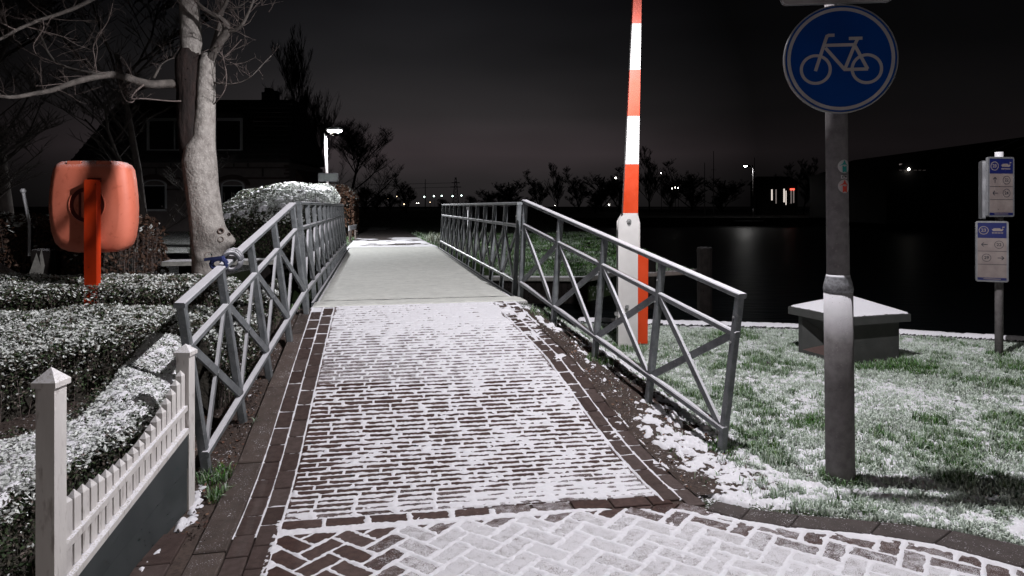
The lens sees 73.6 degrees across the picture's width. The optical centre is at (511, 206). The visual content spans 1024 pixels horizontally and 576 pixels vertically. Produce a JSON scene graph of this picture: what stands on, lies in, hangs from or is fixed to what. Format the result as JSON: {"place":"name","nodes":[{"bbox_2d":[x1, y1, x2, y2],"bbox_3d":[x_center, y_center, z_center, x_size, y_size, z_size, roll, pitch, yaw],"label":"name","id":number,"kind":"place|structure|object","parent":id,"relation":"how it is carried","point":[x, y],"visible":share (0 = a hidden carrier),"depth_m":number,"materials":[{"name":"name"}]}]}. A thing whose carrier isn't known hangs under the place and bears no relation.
{"place":"outdoors","nodes":[
{"label":"outdoors","id":0,"kind":"place"},
{"bbox_2d":[0,263,16,272],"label":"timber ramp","id":1,"kind":"structure","parent":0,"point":[4,269],"depth_m":6.80,"materials":[{"name":"brown wood"}]},
{"bbox_2d":[20,189,30,255],"bbox_3d":[-6.109,0.204,8.600,0.134,0.846,0.068,0,0,0],"label":"garden pole","id":2,"kind":"object","parent":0,"point":[23,191],"visible":0.99,"depth_m":8.59,"materials":[{"name":"grey metal"}]},
{"bbox_2d":[0,307,301,500],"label":"garden soil","id":3,"kind":"structure","parent":0,"point":[27,422],"depth_m":4.51,"materials":[{"name":"brown soil"}]},
{"bbox_2d":[29,248,56,276],"bbox_3d":[-5.707,0.778,8.310,0.226,0.543,0.220,0,0,0],"label":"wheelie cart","id":4,"kind":"object","parent":3,"relation":"on","point":[43,260],"visible":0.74,"depth_m":8.28,"materials":[{"name":"plastic"}]},
{"bbox_2d":[0,248,109,275],"bbox_3d":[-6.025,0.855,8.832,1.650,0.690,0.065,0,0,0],"label":"bush","id":5,"kind":"object","parent":3,"relation":"on","point":[22,258],"visible":0.21,"depth_m":8.80,"materials":[{"name":"plant"}]},
{"bbox_2d":[0,332,181,575],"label":"box hedge","id":6,"kind":"object","parent":3,"relation":"on","point":[110,420],"visible":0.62,"depth_m":3.26,"materials":[{"name":"green plant"}]},
{"bbox_2d":[49,160,138,310],"bbox_3d":[-3.934,0.498,6.395,0.769,1.852,0.310,0,0,0],"label":"lifebuoy cabinet","id":7,"kind":"object","parent":3,"relation":"on","point":[93,210],"visible":1,"depth_m":6.32,"materials":[{"name":"orange plastic"}]},
{"bbox_2d":[0,303,267,424],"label":"box hedge","id":8,"kind":"object","parent":3,"relation":"on","point":[85,349],"visible":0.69,"depth_m":4.91,"materials":[{"name":"green plant"}]},
{"bbox_2d":[0,0,281,277],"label":"maple tree","id":9,"kind":"object","parent":3,"relation":"on","point":[193,82],"visible":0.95,"depth_m":6.88,"materials":[{"name":"grey plant"}]},
{"bbox_2d":[0,272,282,349],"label":"box hedge","id":10,"kind":"object","parent":3,"relation":"on","point":[25,292],"visible":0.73,"depth_m":6.25,"materials":[{"name":"green plant"}]},
{"bbox_2d":[161,258,283,290],"bbox_3d":[-3.954,0.970,9.474,1.534,0.460,0.467,0,0,-11],"label":"garden bench","id":11,"kind":"object","parent":3,"relation":"on","point":[184,265],"visible":0.29,"depth_m":9.35,"materials":[{"name":"wood"}]},
{"bbox_2d":[167,335,752,539],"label":"soil crumbs","id":12,"kind":"object","parent":3,"relation":"on","point":[190,533],"visible":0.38,"depth_m":4.52,"materials":[{"name":"brown soil"}]},
{"bbox_2d":[129,501,217,575],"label":"footway","id":13,"kind":"structure","parent":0,"point":[172,557],"depth_m":3.18,"materials":[{"name":"brown brick"}]},
{"bbox_2d":[31,344,197,575],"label":"picket fence","id":14,"kind":"object","parent":13,"relation":"on","point":[127,512],"visible":0.98,"depth_m":2.84,"materials":[{"name":"white paint"}]},
{"bbox_2d":[139,508,196,571],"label":"snow","id":15,"kind":"structure","parent":13,"relation":"on","point":[180,524],"depth_m":3.43,"materials":[{"name":"white snow"}]},
{"bbox_2d":[186,375,257,526],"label":"snow","id":16,"kind":"structure","parent":13,"relation":"on","point":[198,501],"depth_m":3.69,"materials":[{"name":"white snow"}]},
{"bbox_2d":[133,227,390,292],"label":"yard","id":17,"kind":"structure","parent":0,"point":[177,243],"depth_m":18.59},
{"bbox_2d":[0,0,87,219],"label":"dense tree","id":18,"kind":"object","parent":17,"relation":"on","point":[6,203],"visible":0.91,"depth_m":12.84,"materials":[{"name":"black plant"}]},
{"bbox_2d":[0,211,169,280],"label":"privet hedge","id":19,"kind":"object","parent":17,"relation":"on","point":[13,235],"visible":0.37,"depth_m":8.83,"materials":[{"name":"green plant"}]},
{"bbox_2d":[18,0,236,265],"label":"dense tree","id":20,"kind":"object","parent":17,"relation":"on","point":[131,135],"visible":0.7,"depth_m":14.15,"materials":[{"name":"black plant"}]},
{"bbox_2d":[71,88,325,230],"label":"house","id":21,"kind":"structure","parent":17,"relation":"on","point":[268,138],"depth_m":34.00,"materials":[{"name":"brick"}]},
{"bbox_2d":[143,180,166,210],"bbox_3d":[-17.731,-0.530,33.967,1.202,1.561,0.057,0,0,0],"label":"window","id":22,"kind":"structure","parent":21,"relation":"in","point":[155,191],"depth_m":33.94,"materials":[{"name":"black glass"}]},
{"bbox_2d":[221,180,243,203],"bbox_3d":[-13.854,-0.523,33.967,1.148,1.548,0.057,0,0,0],"label":"window","id":23,"kind":"structure","parent":21,"relation":"in","point":[229,188],"depth_m":33.94,"materials":[{"name":"black glass"}]},
{"bbox_2d":[187,181,340,268],"bbox_3d":[-5.862,0.303,16.781,3.561,1.994,5.387,0,0,0],"label":"clipped hedge","id":24,"kind":"object","parent":17,"relation":"on","point":[247,213],"visible":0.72,"depth_m":15.22,"materials":[{"name":"green plant"}]},
{"bbox_2d":[261,81,333,162],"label":"garden tree","id":25,"kind":"object","parent":17,"relation":"on","point":[316,124],"visible":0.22,"depth_m":40.30,"materials":[{"name":"black plant"}]},
{"bbox_2d":[16,218,612,302],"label":"meadow","id":26,"kind":"structure","parent":0,"point":[432,225],"depth_m":36.41,"materials":[{"name":"green plant"}]},
{"bbox_2d":[270,25,340,156],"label":"poplar tree","id":27,"kind":"object","parent":26,"relation":"on","point":[294,75],"visible":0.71,"depth_m":45.29,"materials":[{"name":"black plant"}]},
{"bbox_2d":[324,127,342,184],"bbox_3d":[-5.182,-0.436,19.818,0.593,3.677,0.240,0,0,18],"label":"street lamp","id":28,"kind":"object","parent":26,"relation":"on","point":[334,130],"visible":0.32,"depth_m":19.86,"materials":[{"name":"metal"}]},
{"bbox_2d":[318,173,337,181],"bbox_3d":[-5.306,-0.832,19.768,0.627,0.244,0.024,0,0,10],"label":"name plate","id":29,"kind":"object","parent":28,"relation":"attached to","point":[325,177],"visible":1,"depth_m":19.76,"materials":[{"name":"metal"}]},
{"bbox_2d":[316,183,359,236],"bbox_3d":[-7.586,0.168,28.782,3.098,2.163,6.058,0,0,0],"label":"beech hedge","id":30,"kind":"object","parent":26,"relation":"on","point":[350,198],"visible":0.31,"depth_m":26.95,"materials":[{"name":"brown plant"}]},
{"bbox_2d":[348,224,356,241],"bbox_3d":[-5.399,1.020,23.251,0.090,0.760,2.522,0,0,-8],"label":"board","id":31,"kind":"object","parent":26,"relation":"on","point":[351,228],"visible":0.76,"depth_m":22.37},
{"bbox_2d":[318,117,402,211],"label":"willow tree","id":32,"kind":"object","parent":26,"relation":"on","point":[354,142],"visible":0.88,"depth_m":44.61,"materials":[{"name":"black plant"}]},
{"bbox_2d":[424,232,470,254],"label":"weeds","id":33,"kind":"object","parent":26,"relation":"on","point":[432,238],"visible":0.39,"depth_m":20.36,"materials":[{"name":"green plant"}]},
{"bbox_2d":[484,271,615,303],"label":"quay wall","id":34,"kind":"structure","parent":26,"relation":"on","point":[565,285],"depth_m":15.10,"materials":[{"name":"concrete"}]},
{"bbox_2d":[347,228,438,248],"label":"path","id":35,"kind":"structure","parent":0,"point":[386,234],"depth_m":27.67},
{"bbox_2d":[347,237,436,247],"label":"snow","id":36,"kind":"structure","parent":35,"relation":"on","point":[361,242],"depth_m":20.13,"materials":[{"name":"white snow"}]},
{"bbox_2d":[219,301,701,574],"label":"path","id":37,"kind":"structure","parent":0,"point":[326,372],"depth_m":4.59,"materials":[{"name":"white snow"}]},
{"bbox_2d":[284,231,691,275],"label":"grass","id":38,"kind":"structure","parent":0,"point":[579,271],"depth_m":20.98,"materials":[{"name":"green plant"}]},
{"bbox_2d":[0,0,1023,206],"label":"sky","id":39,"kind":"structure","parent":0,"point":[480,93],"materials":[{"name":"black"}]},
{"bbox_2d":[13,207,1023,225],"bbox_3d":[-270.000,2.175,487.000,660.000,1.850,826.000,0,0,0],"label":"land","id":40,"kind":"structure","parent":0,"point":[605,217],"depth_m":82.15,"materials":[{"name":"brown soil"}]},
{"bbox_2d":[358,185,377,212],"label":"tree","id":41,"kind":"object","parent":40,"relation":"on","point":[362,203],"visible":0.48,"depth_m":129.74,"materials":[{"name":"black plant"}]},
{"bbox_2d":[370,191,390,210],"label":"tree","id":42,"kind":"object","parent":40,"relation":"on","point":[377,204],"visible":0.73,"depth_m":159.56,"materials":[{"name":"black plant"}]},
{"bbox_2d":[384,194,399,210],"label":"tree","id":43,"kind":"object","parent":40,"relation":"on","point":[390,201],"visible":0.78,"depth_m":179.75,"materials":[{"name":"black plant"}]},
{"bbox_2d":[390,172,416,212],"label":"tree","id":44,"kind":"object","parent":40,"relation":"on","point":[404,195],"visible":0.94,"depth_m":119.64,"materials":[{"name":"black plant"}]},
{"bbox_2d":[373,177,459,206],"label":"pylon","id":45,"kind":"object","parent":40,"relation":"on","point":[454,182],"visible":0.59,"depth_m":699.70,"materials":[{"name":"black metal"}]},
{"bbox_2d":[425,179,425,208],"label":"mast","id":46,"kind":"object","parent":40,"relation":"on","point":[425,193],"visible":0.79,"depth_m":299.88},
{"bbox_2d":[437,198,448,208],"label":"tree","id":47,"kind":"object","parent":40,"relation":"on","point":[443,201],"visible":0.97,"depth_m":259.97,"materials":[{"name":"black plant"}]},
{"bbox_2d":[464,196,477,206],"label":"tree","id":48,"kind":"object","parent":40,"relation":"on","point":[471,199],"visible":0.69,"depth_m":259.85,"materials":[{"name":"black plant"}]},
{"bbox_2d":[474,189,499,207],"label":"tree","id":49,"kind":"object","parent":40,"relation":"on","point":[489,198],"visible":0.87,"depth_m":169.32,"materials":[{"name":"black plant"}]},
{"bbox_2d":[493,192,507,209],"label":"tree","id":50,"kind":"object","parent":40,"relation":"on","point":[499,197],"visible":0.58,"depth_m":239.74,"materials":[{"name":"black plant"}]},
{"bbox_2d":[492,178,526,211],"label":"tree","id":51,"kind":"object","parent":40,"relation":"on","point":[509,196],"visible":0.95,"depth_m":149.55,"materials":[{"name":"black plant"}]},
{"bbox_2d":[524,169,547,211],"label":"tree","id":52,"kind":"object","parent":40,"relation":"on","point":[533,191],"visible":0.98,"depth_m":149.64,"materials":[{"name":"black plant"}]},
{"bbox_2d":[544,163,565,211],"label":"tree","id":53,"kind":"object","parent":40,"relation":"on","point":[557,191],"visible":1,"depth_m":150.46,"materials":[{"name":"black plant"}]},
{"bbox_2d":[563,166,588,211],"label":"tree","id":54,"kind":"object","parent":40,"relation":"on","point":[577,190],"visible":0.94,"depth_m":149.60,"materials":[{"name":"black plant"}]},
{"bbox_2d":[584,187,612,212],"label":"tree","id":55,"kind":"object","parent":40,"relation":"on","point":[594,206],"visible":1,"depth_m":119.61,"materials":[{"name":"black plant"}]},
{"bbox_2d":[581,172,622,211],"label":"tree","id":56,"kind":"object","parent":40,"relation":"on","point":[598,182],"visible":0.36,"depth_m":149.59,"materials":[{"name":"black plant"}]},
{"bbox_2d":[615,177,616,212],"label":"distant lamp","id":57,"kind":"object","parent":40,"relation":"on","point":[616,194],"visible":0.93,"depth_m":130.13,"materials":[{"name":"black"}]},
{"bbox_2d":[601,165,644,211],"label":"tree","id":58,"kind":"object","parent":40,"relation":"on","point":[612,195],"visible":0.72,"depth_m":139.97,"materials":[{"name":"black plant"}]},
{"bbox_2d":[638,146,660,211],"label":"tree","id":59,"kind":"object","parent":40,"relation":"on","point":[649,176],"visible":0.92,"depth_m":135.61,"materials":[{"name":"black plant"}]},
{"bbox_2d":[661,173,661,212],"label":"distant lamp","id":60,"kind":"object","parent":40,"relation":"on","point":[661,192],"visible":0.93,"depth_m":130.06,"materials":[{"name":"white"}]},
{"bbox_2d":[651,158,694,211],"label":"tree","id":61,"kind":"object","parent":40,"relation":"on","point":[666,190],"visible":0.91,"depth_m":135.13,"materials":[{"name":"black plant"}]},
{"bbox_2d":[670,173,707,211],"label":"tree","id":62,"kind":"object","parent":40,"relation":"on","point":[689,184],"visible":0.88,"depth_m":139.32,"materials":[{"name":"black plant"}]},
{"bbox_2d":[704,163,704,215],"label":"mast","id":63,"kind":"object","parent":40,"relation":"on","point":[704,189],"visible":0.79,"depth_m":89.96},
{"bbox_2d":[713,151,713,215],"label":"mast","id":64,"kind":"object","parent":40,"relation":"on","point":[713,183],"visible":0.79,"depth_m":89.96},
{"bbox_2d":[701,176,746,212],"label":"tree","id":65,"kind":"object","parent":40,"relation":"on","point":[724,193],"visible":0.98,"depth_m":119.44,"materials":[{"name":"black plant"}]},
{"bbox_2d":[754,157,754,214],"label":"mast","id":66,"kind":"object","parent":40,"relation":"on","point":[754,185],"visible":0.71,"depth_m":94.96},
{"bbox_2d":[773,162,805,181],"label":"tree","id":67,"kind":"object","parent":40,"relation":"on","point":[789,172],"visible":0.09,"depth_m":115.36,"materials":[{"name":"black plant"}]},
{"bbox_2d":[795,157,818,213],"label":"tree","id":68,"kind":"object","parent":40,"relation":"on","point":[806,192],"visible":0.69,"depth_m":109.94,"materials":[{"name":"black plant"}]},
{"bbox_2d":[803,163,817,198],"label":"tree","id":69,"kind":"object","parent":40,"relation":"on","point":[810,167],"visible":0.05,"depth_m":106.03,"materials":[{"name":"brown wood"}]},
{"bbox_2d":[810,137,1023,223],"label":"building","id":70,"kind":"structure","parent":40,"relation":"on","point":[937,186],"depth_m":62.00,"materials":[{"name":"black"}]},
{"bbox_2d":[181,301,1023,575],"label":"path border","id":71,"kind":"object","parent":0,"point":[216,544],"visible":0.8,"depth_m":3.87,"materials":[{"name":"brown brick"}]},
{"bbox_2d":[173,202,308,474],"bbox_3d":[-1.935,0.841,5.275,0.235,1.752,2.627,0,0,-4],"label":"bridge railing","id":72,"kind":"object","parent":71,"relation":"on","point":[236,385],"visible":0.93,"depth_m":4.77,"materials":[{"name":"metal"}]},
{"bbox_2d":[204,247,243,271],"bbox_3d":[-1.991,0.378,4.753,0.191,0.170,0.235,0,0,0],"label":"lock strap","id":73,"kind":"object","parent":72,"relation":"attached to","point":[237,253],"visible":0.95,"depth_m":4.79,"materials":[{"name":"silver metal"}]},
{"bbox_2d":[182,326,784,533],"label":"fallen leaves","id":74,"kind":"object","parent":71,"relation":"on","point":[205,525],"visible":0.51,"depth_m":4.64,"materials":[{"name":"brown plant"}]},
{"bbox_2d":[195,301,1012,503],"bbox_3d":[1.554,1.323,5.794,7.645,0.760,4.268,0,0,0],"label":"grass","id":75,"kind":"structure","parent":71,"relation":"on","point":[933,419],"depth_m":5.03,"materials":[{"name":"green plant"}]},
{"bbox_2d":[260,496,1023,575],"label":"pavement","id":76,"kind":"structure","parent":0,"point":[777,557],"depth_m":3.20,"materials":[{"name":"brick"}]},
{"bbox_2d":[290,208,1023,340],"bbox_3d":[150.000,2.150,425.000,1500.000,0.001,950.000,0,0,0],"label":"canal water","id":77,"kind":"structure","parent":0,"point":[924,276],"depth_m":22.17,"materials":[{"name":"black liquid"}]},
{"bbox_2d":[311,247,527,307],"bbox_3d":[-1.877,2.048,11.629,2.700,2.104,10.100,0,0,-11],"label":"footbridge","id":78,"kind":"object","parent":77,"relation":"in","point":[325,284],"visible":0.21,"depth_m":8.68,"materials":[{"name":"concrete"}]},
{"bbox_2d":[295,201,346,308],"bbox_3d":[-3.002,0.557,11.404,0.150,1.209,9.354,0,0,-11],"label":"bridge railing","id":79,"kind":"object","parent":78,"relation":"on","point":[327,238],"visible":0.92,"depth_m":9.04,"materials":[{"name":"metal"}]},
{"bbox_2d":[319,246,507,300],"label":"snow","id":80,"kind":"structure","parent":78,"relation":"on","point":[367,273],"depth_m":9.48,"materials":[{"name":"white snow"}]},
{"bbox_2d":[313,296,525,307],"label":"snow","id":81,"kind":"structure","parent":78,"relation":"on","point":[317,304],"depth_m":7.08,"materials":[{"name":"white snow"}]},
{"bbox_2d":[440,202,522,295],"bbox_3d":[-0.815,0.557,12.122,0.130,1.209,8.904,0,0,-11],"label":"bridge railing","id":82,"kind":"object","parent":78,"relation":"on","point":[457,237],"visible":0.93,"depth_m":10.12,"materials":[{"name":"metal"}]},
{"bbox_2d":[648,259,655,308],"bbox_3d":[2.934,2.102,14.400,0.182,1.996,0.187,0,0,0],"label":"mooring post","id":83,"kind":"object","parent":77,"relation":"in","point":[651,268],"visible":0.33,"depth_m":14.32,"materials":[{"name":"black wood"}]},
{"bbox_2d":[648,269,696,276],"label":"mooring beam","id":84,"kind":"structure","parent":83,"relation":"attached to","point":[667,273],"depth_m":14.44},
{"bbox_2d":[697,247,712,314],"bbox_3d":[3.826,1.957,13.600,0.304,2.286,0.312,0,0,0],"label":"mooring post","id":85,"kind":"object","parent":77,"relation":"in","point":[704,291],"visible":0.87,"depth_m":13.47,"materials":[{"name":"black wood"}]},
{"bbox_2d":[580,207,809,207],"bbox_3d":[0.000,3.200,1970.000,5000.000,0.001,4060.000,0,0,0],"label":"ground","id":86,"kind":"structure","parent":0,"point":[683,207],"depth_m":1543.74,"materials":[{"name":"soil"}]},
{"bbox_2d":[676,209,809,211],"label":"quay","id":87,"kind":"structure","parent":0,"point":[801,210],"depth_m":270.36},
{"bbox_2d":[744,165,753,216],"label":"street lamp","id":88,"kind":"object","parent":87,"relation":"on","point":[753,196],"visible":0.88,"depth_m":80.96,"materials":[{"name":"metal"}]},
{"bbox_2d":[748,177,799,214],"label":"lit veranda","id":89,"kind":"object","parent":87,"relation":"on","point":[775,195],"visible":0.95,"depth_m":96.00,"materials":[{"name":"black"}]},
{"bbox_2d":[519,303,1023,545],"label":"lawn","id":90,"kind":"structure","parent":0,"point":[707,501],"depth_m":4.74,"materials":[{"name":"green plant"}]},
{"bbox_2d":[614,0,647,346],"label":"barrier","id":91,"kind":"object","parent":90,"relation":"on","point":[635,266],"visible":0.89,"depth_m":7.80,"materials":[{"name":"metal"}]},
{"bbox_2d":[518,200,746,453],"bbox_3d":[0.748,0.816,5.912,0.181,1.773,3.404,0,0,-23],"label":"bridge railing","id":92,"kind":"object","parent":90,"relation":"on","point":[650,372],"visible":0.94,"depth_m":5.26,"materials":[{"name":"metal"}]},
{"bbox_2d":[521,308,780,494],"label":"verge soil","id":93,"kind":"structure","parent":90,"relation":"on","point":[627,393],"depth_m":5.06,"materials":[{"name":"brown soil"}]},
{"bbox_2d":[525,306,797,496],"bbox_3d":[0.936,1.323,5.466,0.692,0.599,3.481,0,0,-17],"label":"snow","id":94,"kind":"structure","parent":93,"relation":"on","point":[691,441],"depth_m":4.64,"materials":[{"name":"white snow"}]},
{"bbox_2d":[578,317,1023,340],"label":"snow","id":95,"kind":"structure","parent":90,"relation":"on","point":[901,331],"depth_m":8.98,"materials":[{"name":"white snow"}]},
{"bbox_2d":[586,323,1022,378],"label":"snow","id":96,"kind":"structure","parent":90,"relation":"on","point":[801,376],"depth_m":7.41,"materials":[{"name":"white snow"}]},
{"bbox_2d":[588,345,1023,539],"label":"snow","id":97,"kind":"structure","parent":90,"relation":"on","point":[729,497],"depth_m":3.81,"materials":[{"name":"white snow"}]},
{"bbox_2d":[823,4,854,486],"bbox_3d":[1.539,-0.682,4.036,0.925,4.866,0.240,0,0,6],"label":"sign post","id":98,"kind":"object","parent":90,"relation":"on","point":[838,289],"visible":0.83,"depth_m":3.94,"materials":[{"name":"metal"}]},
{"bbox_2d":[780,0,890,5],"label":"sign","id":99,"kind":"object","parent":98,"relation":"attached to","point":[803,2],"visible":1,"depth_m":3.91,"materials":[{"name":"metal"}]},
{"bbox_2d":[783,4,898,113],"bbox_3d":[1.874,-0.834,3.977,0.616,0.616,0.202,0,0,7],"label":"cycle path sign","id":100,"kind":"object","parent":98,"relation":"attached to","point":[841,59],"visible":1,"depth_m":3.88,"materials":[{"name":"metal"}]},
{"bbox_2d":[838,179,848,192],"bbox_3d":[1.913,-0.114,3.945,0.074,0.078,0.013,0,0,-14],"label":"route sticker","id":101,"kind":"object","parent":98,"relation":"attached to","point":[843,186],"visible":1,"depth_m":3.94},
{"bbox_2d":[838,160,848,172],"bbox_3d":[1.912,-0.228,3.945,0.074,0.078,0.013,0,0,-14],"label":"route sticker","id":102,"kind":"object","parent":98,"relation":"attached to","point":[843,166],"visible":1,"depth_m":3.94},
{"bbox_2d":[788,306,910,365],"bbox_3d":[3.571,1.298,7.292,0.830,0.705,0.830,0,0,-19],"label":"utility cabinet","id":103,"kind":"object","parent":90,"relation":"on","point":[876,336],"visible":0.39,"depth_m":7.03,"materials":[{"name":"grey concrete"}]},
{"bbox_2d":[792,296,907,316],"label":"snow","id":104,"kind":"structure","parent":103,"relation":"on","point":[862,307],"depth_m":7.08,"materials":[{"name":"white snow"}]},
{"bbox_2d":[995,152,1003,355],"bbox_3d":[5.227,0.610,7.350,0.080,2.380,0.080,0,0,0],"label":"sign post","id":105,"kind":"object","parent":90,"relation":"on","point":[999,317],"visible":0.46,"depth_m":7.32,"materials":[{"name":"metal"}]},
{"bbox_2d":[978,161,985,218],"bbox_3d":[5.158,-0.173,7.395,0.166,0.624,0.312,0,0,28],"label":"route sign","id":106,"kind":"object","parent":105,"relation":"attached to","point":[981,189],"visible":0.96,"depth_m":7.30,"materials":[{"name":"metal"}]},
{"bbox_2d":[975,221,1008,281],"bbox_3d":[5.087,0.481,7.263,0.292,0.644,0.033,0,0,24],"label":"route sign","id":107,"kind":"object","parent":105,"relation":"attached to","point":[991,251],"visible":1,"depth_m":7.25,"materials":[{"name":"metal"}]},
{"bbox_2d":[986,157,1013,216],"bbox_3d":[5.185,-0.203,7.274,0.312,0.636,0.033,0,0,-8],"label":"route sign","id":108,"kind":"object","parent":105,"relation":"attached to","point":[999,186],"visible":1,"depth_m":7.26,"materials":[{"name":"metal"}]},
{"bbox_2d":[979,394,1023,409],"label":"snow","id":109,"kind":"structure","parent":90,"relation":"on","point":[986,396],"depth_m":5.68,"materials":[{"name":"white snow"}]}
]}

